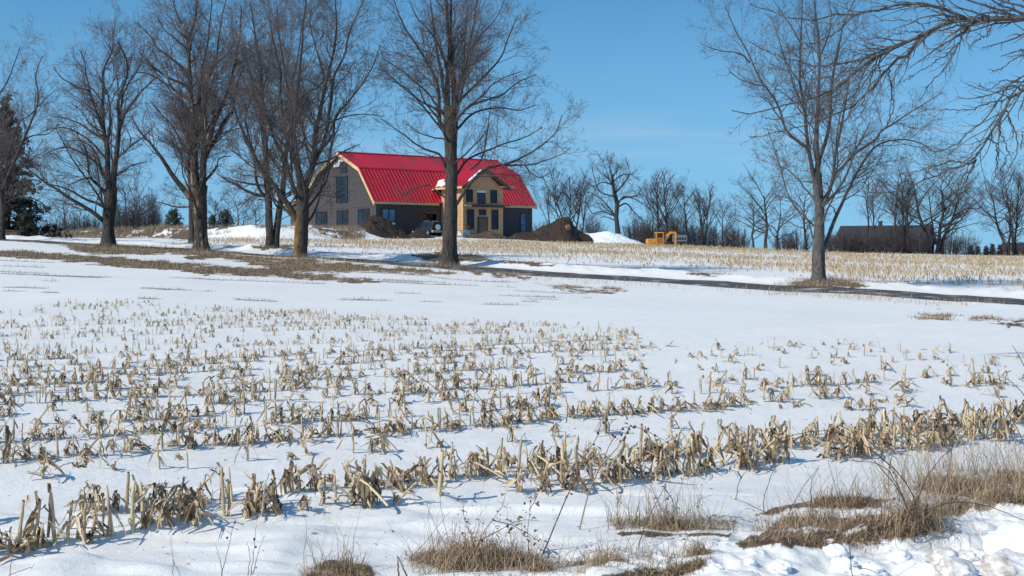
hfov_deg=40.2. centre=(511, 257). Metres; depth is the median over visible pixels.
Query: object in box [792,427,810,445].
corn stalk
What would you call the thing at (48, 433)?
corn stalk
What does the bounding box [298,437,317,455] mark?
corn stalk
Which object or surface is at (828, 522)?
roadside grass
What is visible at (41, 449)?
corn stalk
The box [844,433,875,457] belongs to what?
corn stalk
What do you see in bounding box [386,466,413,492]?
corn stalk
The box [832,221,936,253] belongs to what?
farmhouse
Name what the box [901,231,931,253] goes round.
shrub
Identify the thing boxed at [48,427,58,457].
corn stalk
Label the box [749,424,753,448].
corn stalk
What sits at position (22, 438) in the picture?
corn stalk
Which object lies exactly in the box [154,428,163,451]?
corn stalk
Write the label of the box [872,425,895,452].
corn stalk
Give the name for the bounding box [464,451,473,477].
corn stalk
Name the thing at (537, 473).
corn stalk
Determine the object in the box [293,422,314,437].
corn stalk
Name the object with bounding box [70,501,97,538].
corn stalk
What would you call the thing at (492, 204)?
red roofed barn
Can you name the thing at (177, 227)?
dead grass
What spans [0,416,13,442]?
corn stalk
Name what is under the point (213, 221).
cedar tree
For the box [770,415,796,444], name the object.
corn stalk
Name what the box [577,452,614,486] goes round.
corn stalk
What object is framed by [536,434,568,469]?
corn stalk
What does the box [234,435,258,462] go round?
corn stalk
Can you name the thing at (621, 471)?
corn stalk
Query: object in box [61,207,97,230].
shrub
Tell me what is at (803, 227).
bare tree
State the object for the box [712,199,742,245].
bare tree
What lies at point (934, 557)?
snow block
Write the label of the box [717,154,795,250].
bare tree
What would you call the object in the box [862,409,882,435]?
corn stalk
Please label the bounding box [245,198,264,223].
bare tree
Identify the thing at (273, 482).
corn stalk
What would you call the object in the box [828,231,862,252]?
shrub
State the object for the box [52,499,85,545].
corn stalk
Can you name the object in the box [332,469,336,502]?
corn stalk
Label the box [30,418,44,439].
corn stalk
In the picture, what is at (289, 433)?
corn stalk
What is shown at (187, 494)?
corn stalk
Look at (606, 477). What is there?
dry weed
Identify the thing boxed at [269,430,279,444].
corn stalk
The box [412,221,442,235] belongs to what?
parked car
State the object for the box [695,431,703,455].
corn stalk
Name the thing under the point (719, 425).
corn stalk
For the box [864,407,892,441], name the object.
corn stalk
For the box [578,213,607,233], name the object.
shrub
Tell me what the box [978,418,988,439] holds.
corn stalk
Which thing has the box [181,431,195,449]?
corn stalk
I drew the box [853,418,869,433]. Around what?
corn stalk
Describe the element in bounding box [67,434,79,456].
corn stalk
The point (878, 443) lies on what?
corn stalk
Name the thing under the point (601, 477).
corn stalk
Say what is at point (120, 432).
corn stalk
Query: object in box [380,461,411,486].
corn stalk
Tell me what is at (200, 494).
corn stalk
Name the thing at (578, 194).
bare tree
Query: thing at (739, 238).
shrub
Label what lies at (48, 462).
corn stalk
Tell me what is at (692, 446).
corn stalk
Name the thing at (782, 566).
snow block
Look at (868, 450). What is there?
corn stalk
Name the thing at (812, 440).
corn stalk
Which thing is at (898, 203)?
bare tree
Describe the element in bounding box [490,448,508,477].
corn stalk
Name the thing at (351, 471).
corn stalk
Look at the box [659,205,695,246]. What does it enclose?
shrub
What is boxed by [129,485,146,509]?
corn stalk
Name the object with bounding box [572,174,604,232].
bare tree
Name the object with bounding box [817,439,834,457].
corn stalk
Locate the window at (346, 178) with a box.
[336,176,347,202]
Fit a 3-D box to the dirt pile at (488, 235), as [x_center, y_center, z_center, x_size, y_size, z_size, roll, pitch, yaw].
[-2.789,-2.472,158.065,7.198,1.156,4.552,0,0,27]
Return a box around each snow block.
[706,562,724,573]
[744,558,757,566]
[768,559,792,573]
[822,543,849,557]
[829,556,861,573]
[858,562,887,575]
[886,549,913,562]
[922,546,958,563]
[931,556,978,575]
[958,550,978,562]
[980,522,1023,554]
[980,548,1023,575]
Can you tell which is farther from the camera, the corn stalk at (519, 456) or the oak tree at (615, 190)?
the oak tree at (615, 190)
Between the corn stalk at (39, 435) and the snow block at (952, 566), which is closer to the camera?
the snow block at (952, 566)
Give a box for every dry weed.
[9,525,34,575]
[215,520,264,575]
[308,540,348,574]
[397,556,406,575]
[425,493,453,574]
[457,493,546,553]
[521,474,549,556]
[542,421,604,553]
[579,420,668,529]
[595,456,634,524]
[637,431,709,518]
[638,484,679,546]
[828,462,875,575]
[984,345,1023,444]
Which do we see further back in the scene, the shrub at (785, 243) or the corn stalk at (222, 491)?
the shrub at (785, 243)
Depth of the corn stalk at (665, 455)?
11.48 m
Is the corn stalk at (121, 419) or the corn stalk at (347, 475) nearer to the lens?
the corn stalk at (347, 475)
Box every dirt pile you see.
[359,215,417,238]
[408,231,434,237]
[463,231,514,239]
[508,217,592,243]
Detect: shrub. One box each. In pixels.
[40,212,72,234]
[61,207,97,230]
[82,217,101,228]
[100,197,143,229]
[119,192,162,227]
[149,208,167,226]
[532,218,547,230]
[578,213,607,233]
[614,213,648,242]
[632,206,665,244]
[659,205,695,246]
[682,214,714,246]
[698,219,724,248]
[712,215,746,248]
[730,227,754,249]
[768,225,800,251]
[788,225,812,250]
[824,228,836,252]
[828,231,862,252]
[843,228,881,252]
[867,227,904,253]
[885,225,915,253]
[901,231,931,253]
[935,230,964,254]
[953,230,982,254]
[1011,244,1023,255]
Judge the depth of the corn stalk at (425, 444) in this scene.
13.14 m
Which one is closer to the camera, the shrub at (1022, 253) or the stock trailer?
the stock trailer
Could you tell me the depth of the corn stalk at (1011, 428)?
13.96 m
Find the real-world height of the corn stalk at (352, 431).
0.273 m
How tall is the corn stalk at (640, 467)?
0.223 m
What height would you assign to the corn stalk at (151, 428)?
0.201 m
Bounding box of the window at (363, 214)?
[358,208,368,223]
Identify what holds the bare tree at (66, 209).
on the ground at (688, 319)
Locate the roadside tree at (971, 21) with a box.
[726,0,1023,215]
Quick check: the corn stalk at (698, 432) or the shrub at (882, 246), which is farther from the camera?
the shrub at (882, 246)
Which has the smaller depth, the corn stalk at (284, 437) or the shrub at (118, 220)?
the corn stalk at (284, 437)
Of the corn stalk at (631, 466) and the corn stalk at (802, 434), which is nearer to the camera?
the corn stalk at (631, 466)
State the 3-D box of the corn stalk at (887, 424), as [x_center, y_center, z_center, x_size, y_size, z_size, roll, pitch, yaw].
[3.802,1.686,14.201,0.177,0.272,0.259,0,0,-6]
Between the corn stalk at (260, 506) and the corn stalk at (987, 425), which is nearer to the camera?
the corn stalk at (260, 506)
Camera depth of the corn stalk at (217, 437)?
13.36 m
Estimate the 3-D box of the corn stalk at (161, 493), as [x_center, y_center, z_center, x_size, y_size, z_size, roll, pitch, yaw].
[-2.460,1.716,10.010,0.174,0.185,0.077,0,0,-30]
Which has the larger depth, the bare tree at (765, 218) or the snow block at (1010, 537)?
the bare tree at (765, 218)
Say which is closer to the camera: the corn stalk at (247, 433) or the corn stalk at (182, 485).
the corn stalk at (182, 485)
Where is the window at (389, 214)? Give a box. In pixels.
[382,208,395,222]
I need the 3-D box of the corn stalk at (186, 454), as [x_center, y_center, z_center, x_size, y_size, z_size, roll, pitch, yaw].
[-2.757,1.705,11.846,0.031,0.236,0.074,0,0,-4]
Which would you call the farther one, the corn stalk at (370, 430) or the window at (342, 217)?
the window at (342, 217)
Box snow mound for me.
[586,231,642,244]
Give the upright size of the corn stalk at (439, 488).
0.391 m
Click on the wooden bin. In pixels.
(13, 232)
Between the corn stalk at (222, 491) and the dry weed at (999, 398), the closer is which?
the corn stalk at (222, 491)
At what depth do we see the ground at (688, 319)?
18.73 m
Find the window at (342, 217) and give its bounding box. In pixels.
[336,210,347,224]
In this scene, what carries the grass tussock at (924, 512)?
on the ground at (688, 319)
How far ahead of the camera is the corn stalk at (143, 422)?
14.30 m
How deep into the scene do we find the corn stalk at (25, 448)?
12.40 m
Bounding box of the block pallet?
[457,230,473,235]
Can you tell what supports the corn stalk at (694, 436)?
on the ground at (688, 319)
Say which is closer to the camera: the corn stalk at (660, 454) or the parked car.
the corn stalk at (660, 454)
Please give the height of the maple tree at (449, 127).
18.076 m
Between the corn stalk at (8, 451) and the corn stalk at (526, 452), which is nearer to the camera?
the corn stalk at (526, 452)
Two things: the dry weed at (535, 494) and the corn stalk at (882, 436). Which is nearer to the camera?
the dry weed at (535, 494)
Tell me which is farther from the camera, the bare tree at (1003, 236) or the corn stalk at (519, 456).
the bare tree at (1003, 236)
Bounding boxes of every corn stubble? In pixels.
[0,298,1023,568]
[208,235,1023,289]
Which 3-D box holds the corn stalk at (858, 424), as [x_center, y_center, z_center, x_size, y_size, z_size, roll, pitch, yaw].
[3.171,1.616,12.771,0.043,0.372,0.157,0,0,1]
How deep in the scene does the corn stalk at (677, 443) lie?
12.58 m
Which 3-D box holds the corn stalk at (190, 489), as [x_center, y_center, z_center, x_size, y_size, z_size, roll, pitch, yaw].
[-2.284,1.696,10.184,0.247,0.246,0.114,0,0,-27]
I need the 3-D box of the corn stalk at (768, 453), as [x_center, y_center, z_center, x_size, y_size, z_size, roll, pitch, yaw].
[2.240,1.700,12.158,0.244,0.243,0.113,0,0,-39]
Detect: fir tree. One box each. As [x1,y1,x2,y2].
[975,245,981,254]
[981,245,989,255]
[988,243,996,255]
[995,244,1002,255]
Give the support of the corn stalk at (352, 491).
on the ground at (688, 319)
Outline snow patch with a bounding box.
[436,179,444,186]
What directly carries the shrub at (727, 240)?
on the ground at (688, 319)
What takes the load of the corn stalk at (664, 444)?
on the ground at (688, 319)
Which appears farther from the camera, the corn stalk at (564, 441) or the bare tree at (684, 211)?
the bare tree at (684, 211)
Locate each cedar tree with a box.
[162,208,182,226]
[207,213,218,227]
[216,209,237,226]
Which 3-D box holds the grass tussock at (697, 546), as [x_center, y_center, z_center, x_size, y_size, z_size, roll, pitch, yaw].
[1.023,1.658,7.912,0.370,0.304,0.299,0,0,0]
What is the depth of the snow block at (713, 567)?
7.52 m
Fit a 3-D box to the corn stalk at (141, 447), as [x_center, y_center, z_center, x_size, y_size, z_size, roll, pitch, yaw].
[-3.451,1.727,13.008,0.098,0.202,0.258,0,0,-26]
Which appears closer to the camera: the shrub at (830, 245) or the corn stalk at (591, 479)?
the corn stalk at (591, 479)
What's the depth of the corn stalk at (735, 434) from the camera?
12.90 m
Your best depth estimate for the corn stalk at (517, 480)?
10.68 m
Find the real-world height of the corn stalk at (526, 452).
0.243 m
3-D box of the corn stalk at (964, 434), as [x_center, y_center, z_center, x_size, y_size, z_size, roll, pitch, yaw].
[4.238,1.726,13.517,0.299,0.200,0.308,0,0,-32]
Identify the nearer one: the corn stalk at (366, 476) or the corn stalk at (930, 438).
the corn stalk at (366, 476)
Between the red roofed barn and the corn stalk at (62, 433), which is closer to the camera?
the corn stalk at (62, 433)
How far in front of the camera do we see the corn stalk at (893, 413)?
14.13 m
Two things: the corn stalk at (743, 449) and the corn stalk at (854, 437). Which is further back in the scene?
the corn stalk at (854, 437)
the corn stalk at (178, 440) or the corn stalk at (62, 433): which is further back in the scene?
the corn stalk at (62, 433)
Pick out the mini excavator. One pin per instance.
(660, 238)
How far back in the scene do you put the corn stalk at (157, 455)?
11.78 m
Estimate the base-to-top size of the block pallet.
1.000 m
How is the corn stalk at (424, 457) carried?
on the ground at (688, 319)
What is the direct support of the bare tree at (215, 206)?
on the ground at (688, 319)
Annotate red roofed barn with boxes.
[284,151,536,236]
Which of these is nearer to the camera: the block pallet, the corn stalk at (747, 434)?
the corn stalk at (747, 434)
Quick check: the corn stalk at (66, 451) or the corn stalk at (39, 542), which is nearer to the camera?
the corn stalk at (39, 542)
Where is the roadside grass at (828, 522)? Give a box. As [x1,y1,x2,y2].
[274,402,1023,575]
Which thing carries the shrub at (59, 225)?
on the ground at (688, 319)
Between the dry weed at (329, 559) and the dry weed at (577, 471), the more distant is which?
the dry weed at (577, 471)
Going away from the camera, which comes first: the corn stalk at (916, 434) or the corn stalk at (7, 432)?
the corn stalk at (916, 434)
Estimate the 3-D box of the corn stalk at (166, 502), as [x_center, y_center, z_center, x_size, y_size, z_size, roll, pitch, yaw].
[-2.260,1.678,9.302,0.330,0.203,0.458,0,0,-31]
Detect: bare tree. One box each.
[41,181,80,222]
[102,166,163,227]
[143,187,163,214]
[188,191,237,226]
[223,184,264,225]
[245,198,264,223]
[532,181,554,223]
[537,165,595,228]
[542,178,571,219]
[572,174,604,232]
[636,170,688,231]
[639,167,690,244]
[668,179,706,244]
[683,182,726,245]
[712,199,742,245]
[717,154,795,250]
[724,195,779,247]
[746,195,803,250]
[770,166,837,251]
[855,177,889,252]
[856,166,888,248]
[867,151,937,252]
[878,171,923,253]
[880,172,925,251]
[883,148,996,254]
[903,166,982,249]
[962,152,1023,255]
[985,159,1023,255]
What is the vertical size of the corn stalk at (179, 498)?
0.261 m
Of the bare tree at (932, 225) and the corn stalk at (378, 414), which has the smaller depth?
the corn stalk at (378, 414)
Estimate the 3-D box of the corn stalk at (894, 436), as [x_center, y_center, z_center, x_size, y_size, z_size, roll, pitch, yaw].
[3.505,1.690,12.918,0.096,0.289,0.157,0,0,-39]
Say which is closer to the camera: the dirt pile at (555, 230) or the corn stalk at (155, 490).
the corn stalk at (155, 490)
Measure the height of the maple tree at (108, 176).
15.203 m
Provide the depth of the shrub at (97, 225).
166.02 m
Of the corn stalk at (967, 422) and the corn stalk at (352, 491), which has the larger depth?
the corn stalk at (967, 422)
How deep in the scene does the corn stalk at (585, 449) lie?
12.04 m
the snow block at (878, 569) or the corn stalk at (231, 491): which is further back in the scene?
the corn stalk at (231, 491)
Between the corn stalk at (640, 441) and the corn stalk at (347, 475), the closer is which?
the corn stalk at (347, 475)
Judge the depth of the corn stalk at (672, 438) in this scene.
12.56 m
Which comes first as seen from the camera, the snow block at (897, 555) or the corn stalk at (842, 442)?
the snow block at (897, 555)
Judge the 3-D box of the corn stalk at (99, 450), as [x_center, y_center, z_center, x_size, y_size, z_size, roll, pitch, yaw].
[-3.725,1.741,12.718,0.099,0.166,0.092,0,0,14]
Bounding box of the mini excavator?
[646,231,676,246]
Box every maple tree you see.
[0,15,83,238]
[12,0,172,246]
[96,0,288,251]
[158,39,228,243]
[195,0,416,257]
[209,0,333,247]
[363,0,588,265]
[686,0,973,283]
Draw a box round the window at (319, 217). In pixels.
[315,211,326,223]
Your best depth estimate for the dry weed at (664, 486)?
8.13 m
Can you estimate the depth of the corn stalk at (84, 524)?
8.80 m
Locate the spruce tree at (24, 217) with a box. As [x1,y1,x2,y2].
[0,93,72,237]
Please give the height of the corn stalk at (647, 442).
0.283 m
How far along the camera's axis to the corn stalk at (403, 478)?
11.01 m
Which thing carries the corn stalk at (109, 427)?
on the ground at (688, 319)
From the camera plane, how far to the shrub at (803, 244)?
191.48 m
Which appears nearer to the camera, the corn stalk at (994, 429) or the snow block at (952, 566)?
the snow block at (952, 566)
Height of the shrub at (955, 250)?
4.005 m
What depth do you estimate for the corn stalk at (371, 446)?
12.88 m
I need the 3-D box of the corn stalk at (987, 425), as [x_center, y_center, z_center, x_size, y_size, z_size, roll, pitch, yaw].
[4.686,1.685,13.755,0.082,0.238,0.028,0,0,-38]
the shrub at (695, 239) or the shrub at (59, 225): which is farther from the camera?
the shrub at (695, 239)
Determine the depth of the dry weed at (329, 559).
7.95 m
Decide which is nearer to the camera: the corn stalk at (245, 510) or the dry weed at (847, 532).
the dry weed at (847, 532)
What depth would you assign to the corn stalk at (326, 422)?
14.02 m
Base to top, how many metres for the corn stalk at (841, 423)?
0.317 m
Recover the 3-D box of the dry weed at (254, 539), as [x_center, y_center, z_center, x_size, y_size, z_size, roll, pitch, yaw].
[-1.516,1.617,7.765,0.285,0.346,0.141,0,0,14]
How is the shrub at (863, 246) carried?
on the ground at (688, 319)
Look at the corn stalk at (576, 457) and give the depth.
10.98 m
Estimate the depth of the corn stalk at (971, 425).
13.62 m
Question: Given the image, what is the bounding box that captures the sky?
[0,0,1023,254]
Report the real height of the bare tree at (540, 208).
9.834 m
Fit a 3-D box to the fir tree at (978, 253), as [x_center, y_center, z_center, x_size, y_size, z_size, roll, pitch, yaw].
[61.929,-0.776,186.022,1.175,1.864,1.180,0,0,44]
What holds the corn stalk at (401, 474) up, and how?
on the ground at (688, 319)
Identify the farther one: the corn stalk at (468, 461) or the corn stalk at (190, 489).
the corn stalk at (468, 461)
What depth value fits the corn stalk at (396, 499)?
10.02 m
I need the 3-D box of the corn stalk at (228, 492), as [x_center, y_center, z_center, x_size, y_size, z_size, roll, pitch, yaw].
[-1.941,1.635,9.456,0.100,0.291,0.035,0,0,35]
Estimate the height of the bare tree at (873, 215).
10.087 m
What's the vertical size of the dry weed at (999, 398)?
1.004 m
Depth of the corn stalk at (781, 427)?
13.21 m
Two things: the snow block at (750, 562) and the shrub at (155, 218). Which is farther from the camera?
the shrub at (155, 218)
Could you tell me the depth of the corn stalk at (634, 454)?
12.33 m
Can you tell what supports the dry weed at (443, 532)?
on the ground at (688, 319)
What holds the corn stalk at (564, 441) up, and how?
on the ground at (688, 319)
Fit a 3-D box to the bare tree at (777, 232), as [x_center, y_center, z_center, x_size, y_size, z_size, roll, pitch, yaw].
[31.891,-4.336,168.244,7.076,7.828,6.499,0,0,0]
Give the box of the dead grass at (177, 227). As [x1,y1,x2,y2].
[0,222,1023,320]
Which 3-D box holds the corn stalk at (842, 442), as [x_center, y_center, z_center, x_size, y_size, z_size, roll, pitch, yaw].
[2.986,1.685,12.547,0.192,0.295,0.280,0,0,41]
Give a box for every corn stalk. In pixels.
[0,415,18,440]
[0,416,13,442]
[0,430,32,463]
[0,526,37,561]
[1,445,31,460]
[10,441,42,462]
[13,438,33,460]
[13,491,59,548]
[16,423,23,441]
[17,494,30,551]
[22,511,73,548]
[23,424,39,440]
[27,453,64,478]
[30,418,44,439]
[30,438,53,459]
[38,443,47,459]
[40,428,63,440]
[46,483,69,544]
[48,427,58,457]
[50,414,66,439]
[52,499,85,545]
[53,424,60,439]
[61,439,78,454]
[63,484,95,512]
[66,414,100,438]
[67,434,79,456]
[67,484,104,508]
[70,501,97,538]
[77,430,102,457]
[78,480,97,509]
[81,443,100,456]
[82,420,92,434]
[82,501,98,543]
[86,515,111,543]
[95,414,110,437]
[95,440,107,456]
[99,455,118,470]
[102,485,126,535]
[102,498,110,537]
[103,416,110,438]
[104,439,122,451]
[105,426,125,451]
[105,490,119,512]
[111,415,123,434]
[113,427,136,435]
[116,479,152,533]
[117,480,150,511]
[124,438,150,453]
[125,471,139,513]
[127,480,158,527]
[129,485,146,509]
[131,421,138,433]
[134,433,147,450]
[135,411,147,433]
[140,496,174,529]
[141,417,162,434]
[145,482,164,511]
[145,498,193,527]
[146,430,172,451]
[147,443,167,469]
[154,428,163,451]
[156,485,172,506]
[158,438,177,447]
[161,487,207,521]
[164,434,188,446]
[164,476,202,504]
[164,492,201,522]
[172,424,184,449]
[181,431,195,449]
[181,496,234,526]
[184,445,187,468]
[186,474,213,501]
[188,505,194,525]
[193,482,212,507]
[200,430,232,446]
[203,430,212,444]
[210,462,225,516]
[210,469,236,499]
[212,419,220,445]
[213,501,257,519]
[219,478,230,515]
[223,423,241,446]
[225,467,232,501]
[230,417,256,445]
[232,422,250,442]
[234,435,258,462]
[239,415,254,444]
[242,477,258,501]
[244,471,263,501]
[246,481,281,515]
[249,423,263,442]
[256,484,270,515]
[259,469,277,507]
[259,486,282,513]
[263,415,281,442]
[268,424,281,439]
[268,429,292,441]
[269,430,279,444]
[277,460,297,494]
[283,418,304,442]
[286,451,299,459]
[287,464,306,492]
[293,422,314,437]
[293,457,333,490]
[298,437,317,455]
[298,494,311,511]
[300,417,312,437]
[300,425,325,441]
[301,465,314,491]
[309,416,338,437]
[314,472,355,505]
[318,416,337,437]
[328,413,335,436]
[331,410,338,436]
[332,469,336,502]
[333,466,388,506]
[336,428,354,452]
[340,415,348,434]
[342,458,357,487]
[343,459,359,488]
[347,415,363,435]
[348,460,379,509]
[352,462,391,504]
[352,469,369,505]
[358,455,366,478]
[362,422,385,433]
[363,460,365,473]
[364,422,388,437]
[368,436,378,452]
[369,466,394,488]
[373,406,379,431]
[373,434,396,453]
[379,470,416,485]
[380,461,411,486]
[384,470,417,484]
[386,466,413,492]
[389,481,416,505]
[401,457,443,486]
[412,455,423,477]
[422,456,437,483]
[424,427,436,448]
[427,426,450,448]
[428,449,446,495]
[429,453,446,484]
[444,448,461,480]
[448,442,462,478]
[460,452,483,475]
[461,451,492,476]
[461,453,503,479]
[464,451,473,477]
[475,445,514,476]
[484,437,507,475]
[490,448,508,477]
[495,447,516,468]
[499,464,529,492]
[507,420,519,443]
[517,433,530,469]
[517,445,559,473]
[521,445,528,468]
[527,455,548,485]
[532,455,570,483]
[533,460,554,494]
[534,440,552,471]
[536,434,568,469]
[542,451,559,470]
[551,421,560,436]
[554,442,573,467]
[554,456,579,487]
[562,431,577,461]
[563,447,578,485]
[564,466,587,492]
[574,447,600,469]
[577,441,590,457]
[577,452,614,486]
[579,453,611,465]
[580,447,601,460]
[584,448,634,481]
[592,408,614,433]
[602,438,637,483]
[610,461,617,482]
[623,449,634,477]
[626,442,644,480]
[632,442,656,459]
[632,453,652,477]
[638,439,657,462]
[639,423,656,461]
[642,433,658,458]
[643,437,663,458]
[644,443,671,459]
[644,455,670,481]
[649,446,672,477]
[659,439,677,473]
[662,428,683,454]
[663,451,673,477]
[666,448,683,474]
[667,430,687,457]
[675,439,701,476]
[682,434,710,456]
[684,421,706,456]
[685,449,717,474]
[687,431,694,474]
[691,436,728,471]
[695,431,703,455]
[697,431,715,453]
[700,421,703,452]
[707,425,731,449]
[711,439,724,465]
[716,419,738,447]
[722,444,731,452]
[724,433,755,469]
[727,423,738,451]
[729,445,754,460]
[730,428,739,450]
[730,437,752,471]
[744,425,761,448]
[746,425,752,448]
[746,440,767,470]
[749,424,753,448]
[749,428,769,449]
[754,435,797,464]
[754,442,786,466]
[759,440,776,462]
[763,423,771,445]
[766,421,782,442]
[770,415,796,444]
[770,418,791,447]
[779,426,787,463]
[786,419,790,445]
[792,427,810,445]
[792,436,833,449]
[803,422,824,444]
[805,425,822,446]
[807,416,818,441]
[814,441,845,459]
[816,422,844,442]
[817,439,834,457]
[823,412,839,442]
[826,424,851,440]
[832,430,857,455]
[832,433,853,461]
[838,411,850,435]
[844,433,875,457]
[845,424,866,456]
[845,431,878,453]
[847,422,873,456]
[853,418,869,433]
[857,414,861,438]
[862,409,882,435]
[863,436,891,452]
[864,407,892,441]
[870,422,900,448]
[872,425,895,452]
[879,411,896,431]
[880,407,885,431]
[886,425,897,451]
[889,409,919,433]
[891,407,899,433]
[894,421,899,449]
[896,420,903,448]
[899,425,918,450]
[903,424,927,447]
[907,409,932,432]
[908,421,917,448]
[911,431,942,450]
[912,410,934,431]
[914,431,944,447]
[915,429,936,450]
[919,411,950,447]
[945,425,954,446]
[950,428,972,444]
[954,426,972,440]
[959,416,977,440]
[961,414,981,440]
[964,410,978,440]
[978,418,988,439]
[986,417,990,437]
[989,406,1013,440]
[989,418,1011,437]
[996,407,1022,437]
[997,418,1018,435]
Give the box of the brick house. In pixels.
[996,242,1023,255]
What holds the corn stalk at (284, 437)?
on the ground at (688, 319)
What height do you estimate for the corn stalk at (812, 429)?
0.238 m
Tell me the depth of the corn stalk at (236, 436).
13.44 m
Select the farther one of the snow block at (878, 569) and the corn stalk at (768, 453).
the corn stalk at (768, 453)
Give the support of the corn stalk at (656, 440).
on the ground at (688, 319)
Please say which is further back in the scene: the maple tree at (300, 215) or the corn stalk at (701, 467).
the maple tree at (300, 215)
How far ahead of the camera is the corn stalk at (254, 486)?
10.33 m
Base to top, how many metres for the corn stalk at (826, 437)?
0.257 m
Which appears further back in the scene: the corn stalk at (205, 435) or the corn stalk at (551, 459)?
the corn stalk at (205, 435)
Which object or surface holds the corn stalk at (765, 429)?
on the ground at (688, 319)
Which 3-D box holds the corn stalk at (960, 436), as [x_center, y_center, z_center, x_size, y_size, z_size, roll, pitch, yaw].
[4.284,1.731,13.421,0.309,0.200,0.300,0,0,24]
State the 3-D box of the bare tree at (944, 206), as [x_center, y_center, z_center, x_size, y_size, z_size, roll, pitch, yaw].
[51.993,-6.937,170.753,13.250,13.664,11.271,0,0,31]
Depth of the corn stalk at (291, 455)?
12.42 m
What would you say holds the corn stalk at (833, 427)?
on the ground at (688, 319)
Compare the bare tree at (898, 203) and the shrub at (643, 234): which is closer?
the bare tree at (898, 203)
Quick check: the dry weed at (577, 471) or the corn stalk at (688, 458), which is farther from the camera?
the corn stalk at (688, 458)
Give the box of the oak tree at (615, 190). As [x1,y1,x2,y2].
[574,149,657,233]
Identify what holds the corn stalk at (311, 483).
on the ground at (688, 319)
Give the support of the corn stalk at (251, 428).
on the ground at (688, 319)
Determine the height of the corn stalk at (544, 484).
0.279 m
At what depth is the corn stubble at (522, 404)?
19.39 m
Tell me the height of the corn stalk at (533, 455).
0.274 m
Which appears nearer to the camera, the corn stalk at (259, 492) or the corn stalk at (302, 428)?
the corn stalk at (259, 492)
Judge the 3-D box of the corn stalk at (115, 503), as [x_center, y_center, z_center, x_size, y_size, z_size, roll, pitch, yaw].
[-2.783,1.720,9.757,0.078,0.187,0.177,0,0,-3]
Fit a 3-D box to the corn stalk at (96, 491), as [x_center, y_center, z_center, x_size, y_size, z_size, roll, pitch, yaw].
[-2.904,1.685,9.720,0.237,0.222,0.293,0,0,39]
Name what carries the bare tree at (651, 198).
on the ground at (688, 319)
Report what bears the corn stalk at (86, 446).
on the ground at (688, 319)
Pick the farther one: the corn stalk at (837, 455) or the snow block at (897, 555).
the corn stalk at (837, 455)
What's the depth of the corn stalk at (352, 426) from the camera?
14.20 m
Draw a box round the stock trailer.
[664,235,686,244]
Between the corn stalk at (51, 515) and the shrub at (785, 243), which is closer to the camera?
the corn stalk at (51, 515)
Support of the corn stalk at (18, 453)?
on the ground at (688, 319)
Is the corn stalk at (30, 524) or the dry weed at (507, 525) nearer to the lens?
the dry weed at (507, 525)
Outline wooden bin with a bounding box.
[5,230,21,235]
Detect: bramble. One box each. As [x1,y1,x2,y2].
[730,454,818,514]
[778,419,1022,542]
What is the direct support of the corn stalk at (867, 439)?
on the ground at (688, 319)
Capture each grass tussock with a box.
[310,546,347,575]
[398,481,560,573]
[409,530,439,566]
[512,550,558,574]
[567,536,632,575]
[622,482,707,531]
[675,522,718,557]
[841,413,981,550]
[943,464,1023,515]
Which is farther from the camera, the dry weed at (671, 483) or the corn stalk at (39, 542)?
the dry weed at (671, 483)
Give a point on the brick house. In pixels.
(1021, 246)
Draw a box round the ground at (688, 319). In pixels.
[0,225,1023,575]
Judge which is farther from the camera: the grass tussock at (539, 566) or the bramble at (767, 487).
the bramble at (767, 487)
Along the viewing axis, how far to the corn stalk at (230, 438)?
13.41 m
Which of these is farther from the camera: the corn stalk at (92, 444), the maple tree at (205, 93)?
the maple tree at (205, 93)
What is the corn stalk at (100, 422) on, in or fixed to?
on the ground at (688, 319)
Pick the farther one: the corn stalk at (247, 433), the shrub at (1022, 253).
the shrub at (1022, 253)
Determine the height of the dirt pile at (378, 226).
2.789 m
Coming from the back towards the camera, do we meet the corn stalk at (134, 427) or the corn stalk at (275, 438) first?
the corn stalk at (134, 427)
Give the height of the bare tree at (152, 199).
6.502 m
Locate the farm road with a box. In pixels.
[0,239,1023,304]
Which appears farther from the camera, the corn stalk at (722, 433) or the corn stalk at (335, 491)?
the corn stalk at (722, 433)
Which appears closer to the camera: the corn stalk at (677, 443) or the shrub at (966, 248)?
the corn stalk at (677, 443)
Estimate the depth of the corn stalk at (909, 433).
13.09 m
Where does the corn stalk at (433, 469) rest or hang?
on the ground at (688, 319)
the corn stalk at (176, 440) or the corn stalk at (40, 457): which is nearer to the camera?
the corn stalk at (40, 457)
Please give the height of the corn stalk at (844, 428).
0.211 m
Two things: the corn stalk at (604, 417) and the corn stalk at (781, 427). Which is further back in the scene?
the corn stalk at (604, 417)
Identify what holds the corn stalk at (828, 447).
on the ground at (688, 319)
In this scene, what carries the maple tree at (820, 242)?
on the ground at (688, 319)
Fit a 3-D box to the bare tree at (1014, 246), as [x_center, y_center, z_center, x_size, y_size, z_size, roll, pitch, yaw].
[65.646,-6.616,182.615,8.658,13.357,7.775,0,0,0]
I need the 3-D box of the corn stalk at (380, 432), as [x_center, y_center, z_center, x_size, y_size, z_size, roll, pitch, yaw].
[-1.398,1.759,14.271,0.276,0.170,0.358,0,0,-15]
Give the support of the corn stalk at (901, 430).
on the ground at (688, 319)
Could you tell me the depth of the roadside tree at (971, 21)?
22.92 m
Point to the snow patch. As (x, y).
(441, 182)
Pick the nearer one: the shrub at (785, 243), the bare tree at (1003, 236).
the bare tree at (1003, 236)
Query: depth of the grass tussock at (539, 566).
7.84 m
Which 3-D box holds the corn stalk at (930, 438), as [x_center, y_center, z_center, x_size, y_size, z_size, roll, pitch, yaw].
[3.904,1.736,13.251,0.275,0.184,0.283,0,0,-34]
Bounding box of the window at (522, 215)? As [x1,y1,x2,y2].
[520,213,525,231]
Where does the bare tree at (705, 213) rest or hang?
on the ground at (688, 319)
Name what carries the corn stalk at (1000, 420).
on the ground at (688, 319)

